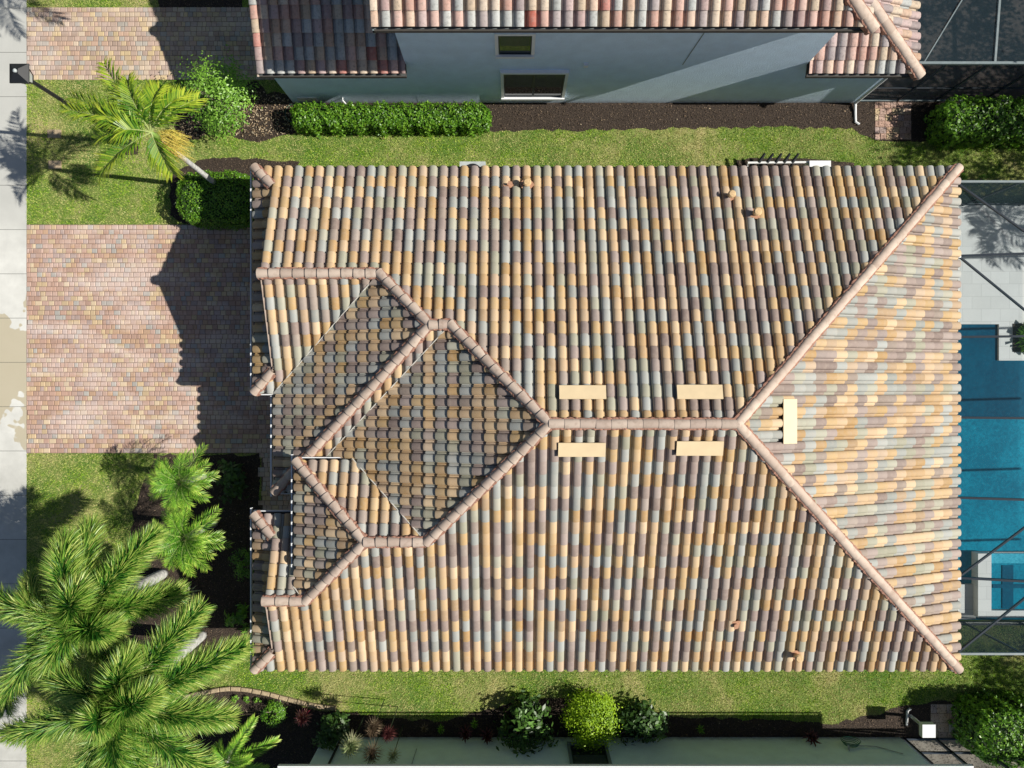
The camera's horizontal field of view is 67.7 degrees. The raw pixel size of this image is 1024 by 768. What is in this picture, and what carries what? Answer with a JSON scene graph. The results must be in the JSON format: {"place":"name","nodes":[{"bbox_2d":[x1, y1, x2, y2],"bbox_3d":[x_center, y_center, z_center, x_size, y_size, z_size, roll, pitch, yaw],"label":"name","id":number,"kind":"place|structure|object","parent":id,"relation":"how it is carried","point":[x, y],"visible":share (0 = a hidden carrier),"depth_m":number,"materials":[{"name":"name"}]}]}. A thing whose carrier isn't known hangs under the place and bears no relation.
{"place":"outdoors","nodes":[
{"label":"outdoors","id":0,"kind":"place"},
{"bbox_2d":[0,0,26,767],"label":"sidewalk","id":1,"kind":"structure","parent":0,"point":[13,305],"depth_m":24.39,"materials":[{"name":"concrete"}]},
{"bbox_2d":[26,7,274,79],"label":"neighbour driveway","id":2,"kind":"structure","parent":0,"point":[184,44],"depth_m":24.38,"materials":[{"name":"beige brick"}]},
{"bbox_2d":[26,225,294,509],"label":"driveway","id":3,"kind":"structure","parent":0,"point":[117,238],"depth_m":24.38,"materials":[{"name":"beige brick"}]},
{"bbox_2d":[25,0,1023,767],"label":"ground","id":4,"kind":"structure","parent":0,"point":[499,678],"depth_m":24.40,"materials":[{"name":"plant"}]},
{"bbox_2d":[47,130,61,137],"bbox_3d":[-14.622,-7.993,24.375,0.420,0.050,0.260,0,90,0],"label":"valve cover","id":5,"kind":"object","parent":4,"relation":"on","point":[54,133],"visible":1,"depth_m":24.35,"materials":[{"name":"stone"}]},
{"bbox_2d":[48,161,61,168],"bbox_3d":[-14.605,-7.004,24.375,0.400,0.050,0.260,0,90,0],"label":"valve cover","id":6,"kind":"object","parent":4,"relation":"on","point":[54,164],"visible":1,"depth_m":24.35,"materials":[{"name":"stone"}]},
{"bbox_2d":[119,143,137,154],"bbox_3d":[-12.271,-7.571,24.393,0.664,0.001,0.492,0,90,0],"label":"mulch bed","id":7,"kind":"object","parent":4,"relation":"on","point":[136,150],"visible":0.43,"depth_m":24.39,"materials":[{"name":"soil"}]},
{"bbox_2d":[9,64,132,145],"bbox_3d":[-12.234,-7.712,21.560,0.480,5.680,0.480,0,90,0],"label":"street lamp","id":8,"kind":"object","parent":7,"relation":"on","point":[20,73],"visible":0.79,"depth_m":18.92,"materials":[{"name":"black metal"}]},
{"bbox_2d":[117,453,261,654],"bbox_3d":[-9.951,5.454,24.392,6.356,0.001,6.509,0,90,0],"label":"mulch bed","id":9,"kind":"object","parent":4,"relation":"on","point":[228,521],"visible":0.35,"depth_m":24.39,"materials":[{"name":"soil"}]},
{"bbox_2d":[0,512,192,721],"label":"foxtail palm","id":10,"kind":"object","parent":9,"relation":"on","point":[80,608],"visible":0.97,"depth_m":19.74,"materials":[{"name":"green plant"}]},
{"bbox_2d":[0,591,256,767],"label":"foxtail palm","id":11,"kind":"object","parent":9,"relation":"on","point":[121,712],"visible":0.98,"depth_m":19.17,"materials":[{"name":"green plant"}]},
{"bbox_2d":[144,444,219,519],"bbox_3d":[-9.776,2.892,23.060,2.308,2.680,2.354,0,90,0],"label":"date palm","id":12,"kind":"object","parent":9,"relation":"on","point":[184,482],"visible":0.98,"depth_m":22.10,"materials":[{"name":"green plant"}]},
{"bbox_2d":[184,584,199,600],"bbox_3d":[-10.246,6.581,24.108,0.643,0.583,0.627,27,90,0],"label":"bromeliad","id":13,"kind":"object","parent":9,"relation":"on","point":[191,591],"visible":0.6,"depth_m":24.11,"materials":[{"name":"green plant"}]},
{"bbox_2d":[151,494,232,577],"bbox_3d":[-9.395,4.464,22.960,2.347,2.880,2.387,26,90,0],"label":"date palm","id":14,"kind":"object","parent":9,"relation":"on","point":[198,529],"visible":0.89,"depth_m":21.91,"materials":[{"name":"green plant"}]},
{"bbox_2d":[211,458,248,503],"bbox_3d":[-8.870,3.074,24.092,1.099,0.767,1.440,0,90,0],"label":"shaded plant","id":15,"kind":"object","parent":9,"relation":"on","point":[233,475],"visible":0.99,"depth_m":23.95,"materials":[{"name":"green plant"}]},
{"bbox_2d":[224,603,249,632],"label":"leafy plant","id":16,"kind":"object","parent":9,"relation":"on","point":[232,620],"visible":0.99,"depth_m":24.09,"materials":[{"name":"green plant"}]},
{"bbox_2d":[228,547,253,581],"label":"bush","id":17,"kind":"object","parent":9,"relation":"on","point":[246,564],"visible":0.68,"depth_m":23.91,"materials":[{"name":"green plant"}]},
{"bbox_2d":[191,691,200,696],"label":"edging stone","id":18,"kind":"object","parent":4,"relation":"on","point":[195,693],"visible":0.68,"depth_m":24.30,"materials":[{"name":"beige stone"}]},
{"bbox_2d":[158,0,242,7],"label":"mulch bed","id":19,"kind":"object","parent":4,"relation":"on","point":[175,3],"visible":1,"depth_m":24.39,"materials":[{"name":"soil"}]},
{"bbox_2d":[201,689,209,694],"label":"edging stone","id":20,"kind":"object","parent":4,"relation":"on","point":[206,691],"visible":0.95,"depth_m":24.30,"materials":[{"name":"beige stone"}]},
{"bbox_2d":[210,687,219,693],"bbox_3d":[-9.481,9.782,24.350,0.285,0.110,0.137,-9,90,0],"label":"edging stone","id":21,"kind":"object","parent":4,"relation":"on","point":[214,690],"visible":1,"depth_m":24.30,"materials":[{"name":"beige stone"}]},
{"bbox_2d":[220,686,230,691],"bbox_3d":[-9.156,9.740,24.350,0.330,0.110,0.134,-6,90,0],"label":"edging stone","id":22,"kind":"object","parent":4,"relation":"on","point":[225,688],"visible":1,"depth_m":24.30,"materials":[{"name":"beige stone"}]},
{"bbox_2d":[169,157,298,224],"bbox_3d":[-8.868,-6.151,24.395,4.197,0.001,2.213,0,90,0],"label":"mulch bed","id":23,"kind":"object","parent":4,"relation":"on","point":[212,167],"visible":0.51,"depth_m":24.39,"materials":[{"name":"soil"}]},
{"bbox_2d":[55,57,215,184],"bbox_3d":[-9.852,-6.838,21.533,3.923,5.739,3.299,0,90,0],"label":"white trunk palm","id":24,"kind":"object","parent":23,"relation":"on","point":[128,123],"visible":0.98,"depth_m":19.28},
{"bbox_2d":[175,169,253,231],"bbox_3d":[-9.171,-5.765,23.883,2.605,1.107,1.865,0,90,0],"label":"hedge","id":25,"kind":"object","parent":23,"relation":"on","point":[223,201],"visible":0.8,"depth_m":23.49,"materials":[{"name":"green plant"}]},
{"bbox_2d":[231,686,240,691],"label":"edging stone","id":26,"kind":"object","parent":4,"relation":"on","point":[236,688],"visible":1,"depth_m":24.30,"materials":[{"name":"beige stone"}]},
{"bbox_2d":[241,686,252,692],"bbox_3d":[-8.476,9.762,24.350,0.342,0.110,0.131,7,90,0],"label":"edging stone","id":27,"kind":"object","parent":4,"relation":"on","point":[247,689],"visible":1,"depth_m":24.30,"materials":[{"name":"beige stone"}]},
{"bbox_2d":[252,688,261,694],"bbox_3d":[-8.145,9.819,24.350,0.272,0.110,0.137,12,90,0],"label":"edging stone","id":28,"kind":"object","parent":4,"relation":"on","point":[256,691],"visible":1,"depth_m":24.30,"materials":[{"name":"beige stone"}]},
{"bbox_2d":[261,690,270,695],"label":"edging stone","id":29,"kind":"object","parent":4,"relation":"on","point":[265,693],"visible":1,"depth_m":24.30,"materials":[{"name":"beige stone"}]},
{"bbox_2d":[270,692,279,698],"bbox_3d":[-7.576,9.951,24.350,0.281,0.110,0.139,14,90,0],"label":"edging stone","id":30,"kind":"object","parent":4,"relation":"on","point":[274,695],"visible":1,"depth_m":24.30,"materials":[{"name":"beige stone"}]},
{"bbox_2d":[279,694,288,701],"bbox_3d":[-7.294,10.025,24.350,0.277,0.110,0.138,14,90,0],"label":"edging stone","id":31,"kind":"object","parent":4,"relation":"on","point":[283,697],"visible":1,"depth_m":24.30,"materials":[{"name":"beige stone"}]},
{"bbox_2d":[287,697,296,703],"bbox_3d":[-7.008,10.100,24.350,0.283,0.110,0.137,15,90,0],"label":"edging stone","id":32,"kind":"object","parent":4,"relation":"on","point":[292,700],"visible":1,"depth_m":24.30,"materials":[{"name":"beige stone"}]},
{"bbox_2d":[297,699,305,705],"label":"edging stone","id":33,"kind":"object","parent":4,"relation":"on","point":[301,702],"visible":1,"depth_m":24.30,"materials":[{"name":"beige stone"}]},
{"bbox_2d":[306,701,316,707],"bbox_3d":[-6.404,10.243,24.350,0.335,0.110,0.134,12,90,0],"label":"edging stone","id":34,"kind":"object","parent":4,"relation":"on","point":[311,704],"visible":1,"depth_m":24.30,"materials":[{"name":"beige stone"}]},
{"bbox_2d":[317,703,325,708],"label":"edging stone","id":35,"kind":"object","parent":4,"relation":"on","point":[321,706],"visible":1,"depth_m":24.30,"materials":[{"name":"beige stone"}]},
{"bbox_2d":[326,705,336,710],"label":"edging stone","id":36,"kind":"object","parent":4,"relation":"on","point":[331,707],"visible":1,"depth_m":24.30,"materials":[{"name":"beige stone"}]},
{"bbox_2d":[364,699,384,737],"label":"spiky plant","id":37,"kind":"object","parent":4,"relation":"on","point":[371,728],"visible":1,"depth_m":22.35,"materials":[{"name":"plant"}]},
{"bbox_2d":[381,707,397,741],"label":"spiky plant","id":38,"kind":"object","parent":4,"relation":"on","point":[388,732],"visible":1,"depth_m":22.50,"materials":[{"name":"red plant"}]},
{"bbox_2d":[460,161,485,166],"bbox_3d":[-1.221,-6.426,24.000,1.000,0.801,1.010,0,90,0],"label":"air conditioner","id":39,"kind":"object","parent":4,"relation":"on","point":[472,163],"visible":0.14,"depth_m":23.62,"materials":[{"name":"grey plastic"}]},
{"bbox_2d":[121,0,1018,767],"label":"mulch","id":40,"kind":"object","parent":4,"relation":"on","point":[259,454],"visible":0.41,"depth_m":24.37,"materials":[{"name":"brown wood"}]},
{"bbox_2d":[138,691,1021,767],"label":"mulch bed","id":41,"kind":"object","parent":4,"relation":"on","point":[707,721],"visible":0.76,"depth_m":24.39,"materials":[{"name":"soil"}]},
{"bbox_2d":[210,713,281,767],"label":"date palm","id":42,"kind":"object","parent":41,"relation":"on","point":[233,749],"visible":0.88,"depth_m":22.41,"materials":[{"name":"green plant"}]},
{"bbox_2d":[243,696,249,703],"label":"bedding plant","id":43,"kind":"object","parent":41,"relation":"on","point":[245,699],"visible":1,"depth_m":24.29,"materials":[{"name":"green plant"}]},
{"bbox_2d":[260,699,287,727],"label":"bush","id":44,"kind":"object","parent":41,"relation":"on","point":[278,712],"visible":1,"depth_m":23.97,"materials":[{"name":"green plant"}]},
{"bbox_2d":[294,707,312,727],"bbox_3d":[-6.615,10.549,24.072,0.666,0.657,0.659,0,90,0],"label":"croton","id":45,"kind":"object","parent":41,"relation":"on","point":[302,717],"visible":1,"depth_m":24.03,"materials":[{"name":"red plant"}]},
{"bbox_2d":[311,710,350,750],"bbox_3d":[-5.659,10.867,23.721,1.131,1.500,1.402,25,90,0],"label":"glossy bush","id":46,"kind":"object","parent":41,"relation":"on","point":[330,737],"visible":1,"depth_m":23.52,"materials":[{"name":"green plant"}]},
{"bbox_2d":[339,715,365,758],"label":"spiky plant","id":47,"kind":"object","parent":41,"relation":"on","point":[352,747],"visible":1,"depth_m":22.34,"materials":[{"name":"green plant"}]},
{"bbox_2d":[362,722,384,763],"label":"spiky plant","id":48,"kind":"object","parent":41,"relation":"on","point":[371,753],"visible":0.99,"depth_m":22.30,"materials":[{"name":"green plant"}]},
{"bbox_2d":[387,724,403,762],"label":"spiky plant","id":49,"kind":"object","parent":41,"relation":"on","point":[392,758],"visible":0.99,"depth_m":22.38,"materials":[{"name":"green plant"}]},
{"bbox_2d":[421,722,426,732],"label":"young plant","id":50,"kind":"object","parent":41,"relation":"on","point":[424,728],"visible":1,"depth_m":24.06,"materials":[{"name":"green plant"}]},
{"bbox_2d":[437,725,444,734],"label":"young plant","id":51,"kind":"object","parent":41,"relation":"on","point":[440,729],"visible":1,"depth_m":24.07,"materials":[{"name":"green plant"}]},
{"bbox_2d":[458,725,471,743],"bbox_3d":[-1.466,10.973,24.000,0.535,0.799,0.529,20,90,0],"label":"cordyline","id":52,"kind":"object","parent":41,"relation":"on","point":[465,734],"visible":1,"depth_m":23.94,"materials":[{"name":"red plant"}]},
{"bbox_2d":[471,719,477,728],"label":"young plant","id":53,"kind":"object","parent":41,"relation":"on","point":[474,724],"visible":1,"depth_m":24.05,"materials":[{"name":"green plant"}]},
{"bbox_2d":[479,727,494,744],"bbox_3d":[-0.775,11.047,24.000,0.572,0.799,0.503,12,90,0],"label":"cordyline","id":54,"kind":"object","parent":41,"relation":"on","point":[487,736],"visible":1,"depth_m":23.94,"materials":[{"name":"plant"}]},
{"bbox_2d":[493,690,558,757],"bbox_3d":[0.429,10.681,23.706,2.069,1.534,2.026,0,90,0],"label":"glossy bush","id":55,"kind":"object","parent":41,"relation":"on","point":[524,706],"visible":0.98,"depth_m":23.59,"materials":[{"name":"green plant"}]},
{"bbox_2d":[559,688,622,753],"bbox_3d":[2.501,10.446,23.498,2.052,1.840,1.992,-22,90,0],"label":"golden bush","id":56,"kind":"object","parent":41,"relation":"on","point":[583,702],"visible":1,"depth_m":23.49,"materials":[{"name":"green plant"}]},
{"bbox_2d":[606,693,670,745],"bbox_3d":[4.070,10.833,23.825,1.989,1.312,1.930,-31,90,0],"label":"glossy bush","id":57,"kind":"object","parent":41,"relation":"on","point":[628,720],"visible":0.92,"depth_m":23.71,"materials":[{"name":"green plant"}]},
{"bbox_2d":[803,728,820,746],"bbox_3d":[9.433,11.105,24.000,0.526,0.799,0.531,26,90,0],"label":"cordyline","id":58,"kind":"object","parent":41,"relation":"on","point":[810,736],"visible":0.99,"depth_m":23.95,"materials":[{"name":"plant"}]},
{"bbox_2d":[905,708,910,725],"bbox_3d":[12.623,10.610,24.350,0.151,0.080,0.575,12,90,0],"label":"drain pipe","id":59,"kind":"object","parent":41,"relation":"on","point":[907,713],"visible":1,"depth_m":24.32,"materials":[{"name":"white plastic"}]},
{"bbox_2d":[909,714,935,737],"bbox_3d":[12.742,10.607,23.850,0.400,1.100,0.400,0,90,0],"label":"white equipment box","id":60,"kind":"object","parent":41,"relation":"on","point":[927,729],"visible":1,"depth_m":23.30,"materials":[{"name":"paint"}]},
{"bbox_2d":[947,687,1023,767],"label":"hedge","id":61,"kind":"object","parent":41,"relation":"on","point":[989,725],"visible":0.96,"depth_m":23.03,"materials":[{"name":"green plant"}]},
{"bbox_2d":[248,0,925,124],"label":"two storey house","id":62,"kind":"structure","parent":4,"relation":"on","point":[855,52],"depth_m":21.06,"materials":[{"name":"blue paint"}]},
{"bbox_2d":[494,33,535,58],"bbox_3d":[0.080,-8.942,20.125,1.060,1.450,0.100,0,90,0],"label":"window","id":63,"kind":"structure","parent":62,"relation":"in","point":[507,45],"depth_m":20.23,"materials":[{"name":"black glass"}]},
{"bbox_2d":[500,70,568,99],"bbox_3d":[0.652,-8.942,22.875,1.975,2.090,0.100,0,90,0],"label":"window","id":64,"kind":"structure","parent":62,"relation":"in","point":[515,84],"depth_m":22.87,"materials":[{"name":"black glass"}]},
{"bbox_2d":[174,81,1001,141],"bbox_3d":[3.150,-8.706,24.395,27.928,0.001,1.989,0,90,0],"label":"mulch bed","id":65,"kind":"object","parent":4,"relation":"on","point":[805,121],"visible":0.37,"depth_m":24.40,"materials":[{"name":"soil"}]},
{"bbox_2d":[161,44,259,149],"bbox_3d":[-8.936,-8.709,22.948,2.737,2.951,2.648,-41,90,0],"label":"flowering shrub","id":66,"kind":"object","parent":65,"relation":"on","point":[232,96],"visible":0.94,"depth_m":22.89,"materials":[{"name":"green plant"}]},
{"bbox_2d":[290,99,491,138],"bbox_3d":[-3.781,-8.323,23.952,6.361,0.993,1.053,0,90,0],"label":"hedge","id":67,"kind":"object","parent":65,"relation":"on","point":[446,118],"visible":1,"depth_m":23.63,"materials":[{"name":"green plant"}]},
{"bbox_2d":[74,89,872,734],"bbox_3d":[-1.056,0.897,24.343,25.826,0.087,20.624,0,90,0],"label":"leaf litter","id":68,"kind":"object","parent":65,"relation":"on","point":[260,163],"visible":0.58,"depth_m":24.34,"materials":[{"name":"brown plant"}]},
{"bbox_2d":[875,102,910,139],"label":"side path","id":69,"kind":"structure","parent":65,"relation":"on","point":[903,120],"depth_m":24.38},
{"bbox_2d":[923,93,1023,151],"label":"hedge","id":70,"kind":"object","parent":65,"relation":"on","point":[991,122],"visible":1,"depth_m":23.42,"materials":[{"name":"green plant"}]},
{"bbox_2d":[249,163,963,673],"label":"tiled house","id":71,"kind":"structure","parent":4,"relation":"on","point":[613,419],"depth_m":20.31,"materials":[{"name":"tile"}]},
{"bbox_2d":[278,737,973,767],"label":"green stucco house","id":72,"kind":"structure","parent":4,"relation":"on","point":[696,752],"depth_m":23.25,"materials":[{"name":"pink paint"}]},
{"bbox_2d":[567,742,611,763],"bbox_3d":[2.341,11.243,23.035,1.250,1.670,0.100,0,90,0],"label":"window","id":73,"kind":"structure","parent":72,"relation":"in","point":[596,757],"depth_m":23.16,"materials":[{"name":"black glass"}]},
{"bbox_2d":[841,736,860,747],"bbox_3d":[10.563,11.173,23.780,0.601,0.536,0.144,0,90,0],"label":"garden hose","id":74,"kind":"object","parent":72,"relation":"attached to","point":[853,745],"visible":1,"depth_m":23.76,"materials":[{"name":"rubber"}]},
{"bbox_2d":[736,158,853,166],"bbox_3d":[9.047,-6.678,24.390,3.795,0.001,1.129,0,90,0],"label":"mulch bed","id":75,"kind":"object","parent":4,"relation":"on","point":[840,164],"visible":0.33,"depth_m":24.39,"materials":[{"name":"soil"}]},
{"bbox_2d":[747,153,830,166],"bbox_3d":[8.580,-6.792,23.955,2.578,0.890,0.699,0,90,0],"label":"pool pump set","id":76,"kind":"object","parent":75,"relation":"on","point":[793,160],"visible":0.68,"depth_m":23.62,"materials":[{"name":"white plastic"}]},
{"bbox_2d":[958,173,967,179],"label":"shrub","id":77,"kind":"object","parent":4,"relation":"on","point":[964,176],"visible":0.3,"depth_m":24.06,"materials":[{"name":"green plant"}]},
{"bbox_2d":[958,584,975,618],"bbox_3d":[13.405,6.953,24.475,2.811,0.250,1.109,0,90,0],"label":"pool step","id":78,"kind":"object","parent":4,"relation":"on","point":[965,610],"visible":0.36,"depth_m":24.35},
{"bbox_2d":[976,174,986,179],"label":"shrub","id":79,"kind":"object","parent":4,"relation":"on","point":[981,176],"visible":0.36,"depth_m":24.11,"materials":[{"name":"green plant"}]},
{"bbox_2d":[958,205,1023,360],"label":"pool deck","id":80,"kind":"structure","parent":4,"relation":"on","point":[984,229],"depth_m":24.37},
{"bbox_2d":[957,180,1023,654],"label":"pool screen cage","id":81,"kind":"object","parent":80,"relation":"on","point":[995,637],"visible":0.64,"depth_m":22.03,"materials":[{"name":"brown metal"}]},
{"bbox_2d":[696,725,704,733],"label":"young plant","id":82,"kind":"object","parent":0,"point":[700,729],"visible":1,"depth_m":24.08,"materials":[{"name":"green plant"}]},
{"bbox_2d":[931,704,960,737],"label":"gate path","id":83,"kind":"structure","parent":0,"point":[942,714],"depth_m":24.38,"materials":[{"name":"grey concrete"}]},
{"bbox_2d":[910,741,1023,767],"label":"garden patio","id":84,"kind":"structure","parent":0,"point":[934,758],"depth_m":24.38,"materials":[{"name":"grey concrete"}]},
{"bbox_2d":[901,737,1009,767],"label":"garden screen enclosure","id":85,"kind":"object","parent":84,"relation":"on","point":[943,745],"visible":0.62,"depth_m":23.41,"materials":[{"name":"brown metal"}]},
{"bbox_2d":[958,419,1023,619],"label":"pool water","id":86,"kind":"structure","parent":0,"point":[991,455],"depth_m":24.45,"materials":[{"name":"blue liquid"}]},
{"bbox_2d":[972,551,1023,617],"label":"spa","id":87,"kind":"object","parent":86,"relation":"in","point":[994,599],"visible":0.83,"depth_m":24.21,"materials":[{"name":"stone"}]},
{"bbox_2d":[958,324,1023,416],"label":"pool water deep end","id":88,"kind":"object","parent":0,"point":[991,384],"visible":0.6,"depth_m":24.44,"materials":[{"name":"blue liquid"}]},
{"bbox_2d":[1013,322,1023,351],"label":"potted plant","id":89,"kind":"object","parent":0,"point":[1018,342],"depth_m":24.35,"materials":[{"name":"green plant"}]},
{"label":"neighbour patio","id":90,"kind":"structure","parent":0,"visible":0},
{"bbox_2d":[859,0,1023,101],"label":"screen enclosure","id":91,"kind":"object","parent":90,"relation":"on","point":[970,48],"visible":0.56,"depth_m":21.48,"materials":[{"name":"brown metal"}]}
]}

